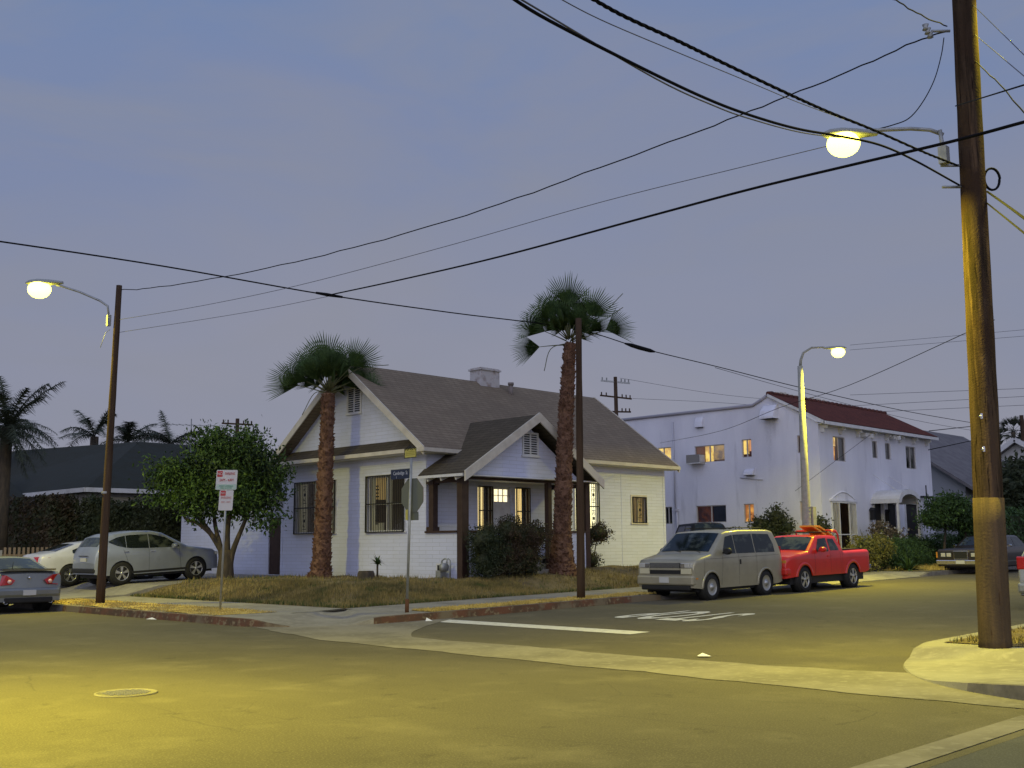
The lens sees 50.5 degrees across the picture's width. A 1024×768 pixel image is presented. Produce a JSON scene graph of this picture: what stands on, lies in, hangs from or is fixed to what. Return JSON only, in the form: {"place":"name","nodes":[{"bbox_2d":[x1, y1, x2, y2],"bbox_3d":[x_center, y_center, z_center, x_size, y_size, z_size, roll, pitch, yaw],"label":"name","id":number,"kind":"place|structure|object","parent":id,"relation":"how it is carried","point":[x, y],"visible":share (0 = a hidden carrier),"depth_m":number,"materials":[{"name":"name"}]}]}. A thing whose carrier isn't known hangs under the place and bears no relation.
{"place":"outdoors","nodes":[
{"label":"outdoors","id":0,"kind":"place"},
{"bbox_2d":[0,607,272,650],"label":"road","id":1,"kind":"structure","parent":0,"point":[24,628],"depth_m":21.22,"materials":[{"name":"grey asphalt"}]},
{"bbox_2d":[0,556,60,610],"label":"grey coupe","id":2,"kind":"object","parent":1,"relation":"on","point":[37,585],"visible":1,"depth_m":27.37,"materials":[{"name":"blue paint"}]},
{"bbox_2d":[7,603,62,610],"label":"kerb","id":3,"kind":"structure","parent":1,"relation":"on","point":[56,607],"depth_m":29.03,"materials":[{"name":"concrete"}]},
{"bbox_2d":[62,605,289,626],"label":"kerb","id":4,"kind":"structure","parent":1,"relation":"on","point":[227,621],"depth_m":23.71,"materials":[{"name":"red paint"}]},
{"bbox_2d":[10,442,263,538],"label":"dark roofed house","id":5,"kind":"structure","parent":0,"point":[77,470],"depth_m":50.04,"materials":[{"name":"grey paint"}]},
{"bbox_2d":[9,574,279,605],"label":"driveway","id":6,"kind":"structure","parent":0,"point":[87,589],"depth_m":34.52,"materials":[{"name":"concrete"}]},
{"bbox_2d":[23,541,153,586],"bbox_3d":[-14.517,6.193,37.905,2.197,1.489,4.640,-9,-9,44],"label":"white sedan","id":7,"kind":"object","parent":6,"relation":"on","point":[59,557],"visible":0.27,"depth_m":36.31,"materials":[{"name":"paint"}]},
{"bbox_2d":[72,530,217,585],"bbox_3d":[-12.171,5.740,36.273,2.267,1.734,4.430,-9,-9,44],"label":"crossover car","id":8,"kind":"object","parent":6,"relation":"on","point":[130,554],"visible":0.9,"depth_m":35.31,"materials":[{"name":"silver metal"}]},
{"bbox_2d":[130,564,639,608],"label":"lawn","id":9,"kind":"structure","parent":0,"point":[536,582],"depth_m":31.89,"materials":[{"name":"plant"}]},
{"bbox_2d":[128,414,301,577],"bbox_3d":[-9.673,3.724,35.403,5.723,5.536,3.194,0,-9,-4],"label":"leafy tree","id":10,"kind":"object","parent":9,"relation":"on","point":[249,460],"visible":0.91,"depth_m":35.05,"materials":[{"name":"green plant"}]},
{"bbox_2d":[263,331,385,577],"bbox_3d":[-6.035,2.252,35.033,3.024,8.344,3.027,-9,-12,44],"label":"fan palm","id":11,"kind":"object","parent":9,"relation":"on","point":[320,362],"visible":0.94,"depth_m":35.01,"materials":[{"name":"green plant"}]},
{"bbox_2d":[436,558,450,578],"bbox_3d":[-2.003,5.391,31.755,0.522,0.602,0.290,-9,-12,44],"label":"gas meter","id":12,"kind":"object","parent":9,"relation":"on","point":[444,568],"visible":0.91,"depth_m":31.69,"materials":[{"name":"metal"}]},
{"bbox_2d":[273,366,680,578],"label":"corner house","id":13,"kind":"structure","parent":9,"relation":"on","point":[482,440],"depth_m":35.58,"materials":[{"name":"paint"}]},
{"bbox_2d":[293,479,336,534],"bbox_3d":[-6.639,4.207,36.987,2.460,1.820,0.295,-9,-12,44],"label":"window","id":14,"kind":"structure","parent":13,"relation":"in","point":[306,494],"depth_m":37.38,"materials":[{"name":"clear glass"}]},
{"bbox_2d":[364,474,406,532],"bbox_3d":[-3.941,3.777,34.346,2.040,1.850,0.295,-9,-12,44],"label":"window","id":15,"kind":"structure","parent":13,"relation":"in","point":[385,513],"depth_m":34.42,"materials":[{"name":"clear glass"}]},
{"bbox_2d":[478,486,492,529],"bbox_3d":[-0.912,4.045,34.714,0.270,1.560,0.620,-9,-12,44],"label":"window","id":16,"kind":"structure","parent":13,"relation":"in","point":[483,516],"depth_m":34.75,"materials":[{"name":"brown paint"}]},
{"bbox_2d":[493,487,509,528],"bbox_3d":[-0.371,4.427,35.199,0.060,2.180,0.860,-9,-12,44],"label":"front door","id":17,"kind":"structure","parent":13,"relation":"in","point":[501,495],"depth_m":35.28,"materials":[{"name":"beige wood"}]},
{"bbox_2d":[515,487,530,526],"bbox_3d":[0.299,4.216,35.924,0.270,1.560,0.660,-9,-12,44],"label":"window","id":18,"kind":"structure","parent":13,"relation":"in","point":[522,495],"depth_m":36.03,"materials":[{"name":"glass"}]},
{"bbox_2d":[573,482,599,530],"bbox_3d":[2.581,4.305,38.233,0.280,1.770,1.440,-9,-12,44],"label":"window","id":19,"kind":"structure","parent":13,"relation":"in","point":[594,489],"depth_m":38.54,"materials":[{"name":"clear glass"}]},
{"bbox_2d":[630,495,648,523],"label":"window","id":20,"kind":"structure","parent":13,"relation":"in","point":[637,517],"depth_m":40.29,"materials":[{"name":"brown glass"}]},
{"bbox_2d":[461,522,513,579],"bbox_3d":[-0.726,4.922,31.270,1.659,1.898,1.346,4,-10,-29],"label":"bush","id":21,"kind":"object","parent":9,"relation":"on","point":[485,542],"visible":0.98,"depth_m":31.04,"materials":[{"name":"green plant"}]},
{"bbox_2d":[490,513,528,577],"bbox_3d":[-0.100,4.846,31.789,1.323,2.146,1.589,-9,-12,44],"label":"bush","id":22,"kind":"object","parent":9,"relation":"on","point":[511,534],"visible":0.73,"depth_m":31.59,"materials":[{"name":"green plant"}]},
{"bbox_2d":[515,519,554,577],"bbox_3d":[0.499,4.933,32.394,1.350,1.868,1.883,-9,-12,44],"label":"bush","id":23,"kind":"object","parent":9,"relation":"on","point":[537,539],"visible":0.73,"depth_m":32.12,"materials":[{"name":"green plant"}]},
{"bbox_2d":[513,274,636,575],"bbox_3d":[1.926,1.179,34.117,2.899,9.840,3.078,-9,-12,44],"label":"fan palm","id":24,"kind":"object","parent":9,"relation":"on","point":[557,315],"visible":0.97,"depth_m":34.06,"materials":[{"name":"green plant"}]},
{"bbox_2d":[590,520,615,567],"bbox_3d":[2.803,5.444,36.387,1.202,1.812,1.631,-9,-12,44],"label":"pruned bush","id":25,"kind":"object","parent":9,"relation":"on","point":[598,533],"visible":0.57,"depth_m":36.27,"materials":[{"name":"green plant"}]},
{"bbox_2d":[55,568,967,625],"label":"sidewalk","id":26,"kind":"structure","parent":0,"point":[288,615],"depth_m":25.11,"materials":[{"name":"concrete"}]},
{"bbox_2d":[53,598,271,615],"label":"parkway","id":27,"kind":"structure","parent":26,"relation":"on","point":[177,608],"depth_m":25.48,"materials":[{"name":"plant"}]},
{"bbox_2d":[25,279,121,602],"bbox_3d":[-11.848,1.473,28.769,2.607,8.768,0.518,-1,-9,4],"label":"utility pole","id":28,"kind":"object","parent":27,"relation":"on","point":[39,288],"visible":0.99,"depth_m":28.85,"materials":[{"name":"brown wood"}]},
{"bbox_2d":[215,470,237,608],"bbox_3d":[-6.668,3.634,25.235,0.495,3.267,0.074,1,-9,-8],"label":"no parking sign","id":29,"kind":"object","parent":27,"relation":"on","point":[226,483],"visible":1,"depth_m":25.36,"materials":[{"name":"metal"}]},
{"bbox_2d":[391,445,423,612],"bbox_3d":[-2.310,3.150,23.565,1.060,3.665,0.139,-9,-12,44],"label":"stop sign post","id":30,"kind":"object","parent":26,"relation":"on","point":[412,501],"visible":1,"depth_m":23.56,"materials":[{"name":"grey metal"}]},
{"bbox_2d":[419,593,637,610],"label":"parkway","id":31,"kind":"structure","parent":26,"relation":"on","point":[531,603],"depth_m":25.55,"materials":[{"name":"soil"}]},
{"bbox_2d":[410,591,655,611],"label":"grass","id":32,"kind":"structure","parent":31,"relation":"on","point":[517,602],"depth_m":25.61,"materials":[{"name":"plant"}]},
{"bbox_2d":[575,318,584,597],"bbox_3d":[1.697,1.875,27.525,0.224,7.211,0.224,-9,-12,44],"label":"utility pole","id":33,"kind":"object","parent":31,"relation":"on","point":[580,507],"visible":0.93,"depth_m":27.42,"materials":[{"name":"brown wood"}]},
{"bbox_2d":[844,530,897,572],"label":"yard shrub","id":34,"kind":"object","parent":26,"relation":"on","point":[877,548],"visible":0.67,"depth_m":42.00,"materials":[{"name":"green plant"}]},
{"bbox_2d":[876,568,946,570],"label":"parkway","id":35,"kind":"structure","parent":26,"relation":"on","point":[904,570],"depth_m":41.52,"materials":[{"name":"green plant"}]},
{"bbox_2d":[875,534,935,568],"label":"clipped hedge","id":36,"kind":"object","parent":35,"relation":"on","point":[920,552],"visible":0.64,"depth_m":43.50,"materials":[{"name":"green plant"}]},
{"bbox_2d":[893,552,923,570],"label":"flax clump","id":37,"kind":"object","parent":35,"relation":"on","point":[909,565],"visible":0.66,"depth_m":41.48,"materials":[{"name":"green plant"}]},
{"bbox_2d":[911,487,973,548],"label":"street tree","id":38,"kind":"object","parent":35,"relation":"on","point":[948,512],"visible":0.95,"depth_m":44.81,"materials":[{"name":"green plant"}]},
{"bbox_2d":[1001,448,1023,514],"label":"dark conifer","id":39,"kind":"object","parent":26,"relation":"on","point":[1013,485],"visible":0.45,"depth_m":56.31,"materials":[{"name":"green plant"}]},
{"bbox_2d":[0,569,1023,767],"bbox_3d":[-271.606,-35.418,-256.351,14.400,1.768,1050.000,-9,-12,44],"label":"road","id":40,"kind":"structure","parent":0,"point":[273,699],"depth_m":11.23,"materials":[{"name":"grey asphalt"}]},
{"bbox_2d":[94,688,157,697],"bbox_3d":[-4.191,3.352,11.800,0.660,0.015,0.660,-9,-12,44],"label":"manhole cover","id":41,"kind":"object","parent":40,"relation":"on","point":[129,692],"visible":1,"depth_m":11.75,"materials":[{"name":"metal"}]},
{"bbox_2d":[374,595,660,623],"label":"kerb","id":42,"kind":"structure","parent":40,"relation":"on","point":[495,610],"depth_m":24.65,"materials":[{"name":"red paint"}]},
{"bbox_2d":[442,620,644,633],"bbox_3d":[0.369,4.662,20.922,5.300,0.006,0.570,-9,-12,44],"label":"stop line","id":43,"kind":"object","parent":40,"relation":"on","point":[547,627],"visible":1,"depth_m":20.60,"materials":[{"name":"paint"}]},
{"bbox_2d":[248,618,1023,708],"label":"gutter","id":44,"kind":"object","parent":40,"relation":"on","point":[877,683],"visible":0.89,"depth_m":13.95,"materials":[{"name":"concrete"}]},
{"bbox_2d":[615,611,754,620],"bbox_3d":[3.641,4.891,22.968,2.150,0.033,2.500,-9,-12,44],"label":"stop lettering","id":45,"kind":"object","parent":40,"relation":"on","point":[654,614],"visible":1,"depth_m":22.85,"materials":[{"name":"paint"}]},
{"bbox_2d":[637,527,782,599],"bbox_3d":[5.510,4.918,29.912,2.321,1.905,4.457,-9,-11,44],"label":"minivan","id":46,"kind":"object","parent":40,"relation":"on","point":[706,564],"visible":0.98,"depth_m":28.99,"materials":[{"name":"paint"}]},
{"bbox_2d":[750,530,870,591],"bbox_3d":[8.930,5.328,32.936,2.149,1.816,5.075,-9,-11,44],"label":"pickup truck","id":47,"kind":"object","parent":40,"relation":"on","point":[809,562],"visible":0.71,"depth_m":32.16,"materials":[{"name":"red metal"}]},
{"bbox_2d":[660,566,1016,599],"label":"kerb","id":48,"kind":"structure","parent":40,"relation":"on","point":[947,572],"depth_m":40.47,"materials":[{"name":"concrete"}]},
{"bbox_2d":[851,715,1023,767],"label":"road edge line","id":49,"kind":"object","parent":40,"relation":"on","point":[914,756],"visible":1,"depth_m":8.36,"materials":[{"name":"paint"}]},
{"bbox_2d":[903,645,972,690],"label":"kerb","id":50,"kind":"structure","parent":40,"relation":"on","point":[909,666],"depth_m":12.68,"materials":[{"name":"concrete"}]},
{"bbox_2d":[936,535,1023,569],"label":"dark sedan","id":51,"kind":"object","parent":40,"relation":"on","point":[961,554],"visible":0.43,"depth_m":41.67,"materials":[{"name":"black paint"}]},
{"bbox_2d":[967,682,1023,700],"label":"kerb","id":52,"kind":"structure","parent":40,"relation":"on","point":[1011,691],"depth_m":11.00,"materials":[{"name":"concrete"}]},
{"bbox_2d":[1016,552,1023,595],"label":"car","id":53,"kind":"object","parent":40,"relation":"on","point":[1020,563],"visible":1,"depth_m":22.89,"materials":[{"name":"paint"}]},
{"bbox_2d":[0,0,1023,458],"label":"sky","id":54,"kind":"structure","parent":0,"point":[217,137],"materials":[{"name":"blue"}]},
{"bbox_2d":[663,572,918,597],"bbox_3d":[9.221,6.330,34.528,0.880,0.336,15.600,-9,-12,44],"label":"driveway apron","id":55,"kind":"object","parent":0,"point":[883,576],"visible":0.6,"depth_m":35.09,"materials":[{"name":"concrete"}]},
{"bbox_2d":[797,346,846,534],"bbox_3d":[10.299,2.578,35.695,1.767,7.776,0.388,-1,-8,1],"label":"street lamp","id":56,"kind":"object","parent":55,"relation":"on","point":[809,516],"visible":0.88,"depth_m":35.68,"materials":[{"name":"metal"}]},
{"bbox_2d":[886,563,962,569],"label":"grass","id":57,"kind":"structure","parent":0,"point":[931,567],"depth_m":42.09,"materials":[{"name":"plant"}]},
{"bbox_2d":[914,625,1023,683],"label":"sidewalk","id":58,"kind":"structure","parent":0,"point":[951,661],"depth_m":13.77,"materials":[{"name":"concrete"}]},
{"bbox_2d":[947,627,1023,645],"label":"parkway","id":59,"kind":"structure","parent":58,"relation":"on","point":[1017,635],"depth_m":15.51,"materials":[{"name":"plant"}]},
{"bbox_2d":[823,0,1012,648],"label":"utility pole","id":60,"kind":"object","parent":59,"relation":"on","point":[992,580],"visible":0.94,"depth_m":15.12,"materials":[{"name":"brown wood"}]},
{"bbox_2d":[119,135,869,319],"bbox_3d":[-2.740,-2.636,22.484,20.953,0.356,0.016,-8,-11,40],"label":"overhead cable","id":61,"kind":"object","parent":60,"relation":"attached to","point":[514,226],"visible":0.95,"depth_m":19.84,"materials":[{"name":"grey plastic"}]},
{"bbox_2d":[121,32,945,289],"bbox_3d":[-2.129,-3.603,22.627,21.860,0.989,0.031,-7,-11,38],"label":"overhead cable","id":62,"kind":"object","parent":60,"relation":"attached to","point":[576,175],"visible":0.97,"depth_m":19.73,"materials":[{"name":"black plastic"}]},
{"bbox_2d":[521,0,839,137],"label":"overhead cable","id":63,"kind":"object","parent":60,"relation":"attached to","point":[546,14],"visible":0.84,"depth_m":10.63,"materials":[{"name":"grey plastic"}]},
{"bbox_2d":[562,0,836,116],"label":"overhead cable","id":64,"kind":"object","parent":60,"relation":"attached to","point":[688,56],"visible":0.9,"depth_m":11.06,"materials":[{"name":"grey plastic"}]},
{"bbox_2d":[513,0,959,185],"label":"overhead cable","id":65,"kind":"object","parent":60,"relation":"attached to","point":[545,18],"visible":0.99,"depth_m":10.03,"materials":[{"name":"black plastic"}]},
{"bbox_2d":[591,0,957,165],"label":"overhead cable","id":66,"kind":"object","parent":60,"relation":"attached to","point":[641,24],"visible":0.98,"depth_m":10.23,"materials":[{"name":"black plastic"}]},
{"bbox_2d":[662,319,994,442],"bbox_3d":[6.485,0.731,29.493,0.018,0.832,27.212,0,-8,-3],"label":"overhead cable","id":67,"kind":"object","parent":60,"relation":"attached to","point":[837,389],"visible":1,"depth_m":22.11,"materials":[{"name":"black plastic"}]},
{"bbox_2d":[930,735,1023,767],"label":"road","id":68,"kind":"structure","parent":0,"point":[1008,754],"depth_m":7.88,"materials":[{"name":"grey asphalt"}]},
{"bbox_2d":[953,626,1023,645],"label":"grass","id":69,"kind":"structure","parent":0,"point":[1013,639],"depth_m":15.28,"materials":[{"name":"plant"}]},
{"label":"lawn","id":70,"kind":"structure","parent":0,"visible":0},
{"bbox_2d":[675,522,725,533],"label":"black suv","id":71,"kind":"object","parent":70,"relation":"on","point":[681,527],"visible":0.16,"depth_m":43.48,"materials":[{"name":"black paint"}]},
{"bbox_2d":[745,502,798,536],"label":"bush","id":72,"kind":"object","parent":70,"relation":"on","point":[777,522],"visible":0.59,"depth_m":44.31,"materials":[{"name":"green plant"}]},
{"bbox_2d":[621,391,938,547],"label":"apartment house","id":73,"kind":"structure","parent":70,"relation":"on","point":[738,475],"depth_m":47.17,"materials":[{"name":"paint"}]},
{"bbox_2d":[695,444,724,461],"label":"window","id":74,"kind":"structure","parent":73,"relation":"in","point":[713,453],"depth_m":48.08,"materials":[{"name":"yellow glass"}]},
{"bbox_2d":[697,505,725,522],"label":"window","id":75,"kind":"structure","parent":73,"relation":"in","point":[712,513],"depth_m":47.76,"materials":[{"name":"black glass"}]},
{"bbox_2d":[742,439,751,457],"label":"window","id":76,"kind":"structure","parent":73,"relation":"in","point":[746,444],"depth_m":46.86,"materials":[{"name":"yellow glass"}]},
{"bbox_2d":[744,504,753,521],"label":"window","id":77,"kind":"structure","parent":73,"relation":"in","point":[749,508],"depth_m":46.48,"materials":[{"name":"orange glass"}]},
{"bbox_2d":[833,436,844,461],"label":"window","id":78,"kind":"structure","parent":73,"relation":"in","point":[837,441],"depth_m":45.72,"materials":[{"name":"glass"}]},
{"bbox_2d":[886,503,895,530],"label":"door","id":79,"kind":"structure","parent":73,"relation":"in","point":[888,506],"depth_m":48.49,"materials":[{"name":"black"}]},
{"bbox_2d":[905,446,915,468],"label":"window","id":80,"kind":"structure","parent":73,"relation":"in","point":[909,456],"depth_m":50.42,"materials":[{"name":"black glass"}]},
{"bbox_2d":[904,503,923,538],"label":"door","id":81,"kind":"structure","parent":73,"relation":"in","point":[908,508],"depth_m":49.77,"materials":[{"name":"black wood"}]},
{"bbox_2d":[817,512,834,535],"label":"corner bush","id":82,"kind":"object","parent":70,"relation":"on","point":[826,525],"visible":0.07,"depth_m":43.23,"materials":[{"name":"green plant"}]},
{"bbox_2d":[866,519,911,542],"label":"flowering shrub","id":83,"kind":"object","parent":70,"relation":"on","point":[888,532],"visible":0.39,"depth_m":45.27,"materials":[{"name":"brown plant"}]},
{"bbox_3d":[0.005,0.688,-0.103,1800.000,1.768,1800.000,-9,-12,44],"label":"ground","id":84,"kind":"structure","parent":0,"visible":0},
{"bbox_2d":[894,533,959,564],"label":"tall hedge","id":85,"kind":"object","parent":84,"relation":"on","point":[936,544],"visible":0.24,"depth_m":46.38,"materials":[{"name":"green plant"}]},
{"bbox_2d":[926,431,1005,543],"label":"grey gabled house","id":86,"kind":"structure","parent":84,"relation":"on","point":[951,467],"depth_m":58.23,"materials":[{"name":"grey"}]},
{"bbox_2d":[956,504,1023,542],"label":"tall hedge","id":87,"kind":"object","parent":84,"relation":"on","point":[1014,524],"visible":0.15,"depth_m":50.58,"materials":[{"name":"green plant"}]},
{"bbox_2d":[999,416,1020,445],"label":"fan palm","id":88,"kind":"object","parent":84,"relation":"on","point":[1004,430],"visible":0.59,"depth_m":109.88,"materials":[{"name":"green plant"}]},
{"bbox_2d":[1001,437,1023,469],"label":"white gabled cottage","id":89,"kind":"structure","parent":84,"relation":"on","point":[1010,446],"depth_m":71.41,"materials":[{"name":"grey paint"}]},
{"bbox_2d":[1019,415,1023,440],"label":"utility pole","id":90,"kind":"object","parent":84,"relation":"on","point":[1021,417],"visible":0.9,"depth_m":74.70,"materials":[{"name":"brown wood"}]},
{"bbox_2d":[0,241,1017,430],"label":"overhead cable","id":91,"kind":"object","parent":90,"relation":"attached to","point":[394,305],"visible":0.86,"depth_m":28.12,"materials":[{"name":"black plastic"}]},
{"bbox_2d":[316,292,342,297],"bbox_3d":[-4.626,-2.256,27.526,0.090,0.100,0.856,-8,-11,41],"label":"cable clamp","id":92,"kind":"object","parent":91,"relation":"attached to","point":[327,294],"visible":0.98,"depth_m":27.45,"materials":[{"name":"black plastic"}]},
{"bbox_2d":[328,120,1023,295],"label":"overhead cable","id":93,"kind":"object","parent":92,"relation":"attached to","point":[861,162],"visible":1,"depth_m":13.13,"materials":[{"name":"black plastic"}]},
{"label":"far ground","id":94,"kind":"structure","parent":0,"visible":0},
{"bbox_2d":[0,547,50,556],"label":"picket fence","id":95,"kind":"object","parent":94,"relation":"on","point":[18,554],"visible":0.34,"depth_m":40.59,"materials":[{"name":"beige wood"}]},
{"bbox_2d":[0,376,64,553],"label":"feather palm","id":96,"kind":"object","parent":94,"relation":"on","point":[10,429],"visible":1,"depth_m":42.28,"materials":[{"name":"green plant"}]},
{"bbox_2d":[7,492,80,553],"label":"tall hedge","id":97,"kind":"object","parent":94,"relation":"on","point":[44,520],"visible":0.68,"depth_m":42.57,"materials":[{"name":"green plant"}]},
{"bbox_2d":[59,409,116,446],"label":"feather palm","id":98,"kind":"object","parent":94,"relation":"on","point":[93,439],"visible":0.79,"depth_m":59.69,"materials":[{"name":"green plant"}]},
{"bbox_2d":[73,493,181,580],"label":"tall hedge","id":99,"kind":"object","parent":94,"relation":"on","point":[127,516],"visible":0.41,"depth_m":42.90,"materials":[{"name":"green plant"}]},
{"bbox_2d":[100,421,159,443],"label":"feather palm","id":100,"kind":"object","parent":94,"relation":"on","point":[126,431],"visible":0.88,"depth_m":59.77,"materials":[{"name":"green plant"}]},
{"bbox_2d":[133,410,199,444],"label":"feather palm","id":101,"kind":"object","parent":94,"relation":"on","point":[167,439],"visible":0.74,"depth_m":59.84,"materials":[{"name":"green plant"}]},
{"bbox_2d":[175,477,281,574],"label":"garage annex","id":102,"kind":"object","parent":94,"relation":"on","point":[257,552],"visible":0.2,"depth_m":40.01,"materials":[{"name":"paint"}]},
{"bbox_2d":[269,518,280,574],"bbox_3d":[-8.336,5.793,38.779,1.050,2.020,0.050,-9,-12,44],"label":"side door","id":103,"kind":"structure","parent":102,"relation":"in","point":[274,554],"depth_m":38.86,"materials":[{"name":"brown paint"}]},
{"bbox_2d":[600,377,631,415],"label":"utility pole","id":104,"kind":"object","parent":94,"relation":"on","point":[615,397],"visible":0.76,"depth_m":84.84,"materials":[{"name":"brown wood"}]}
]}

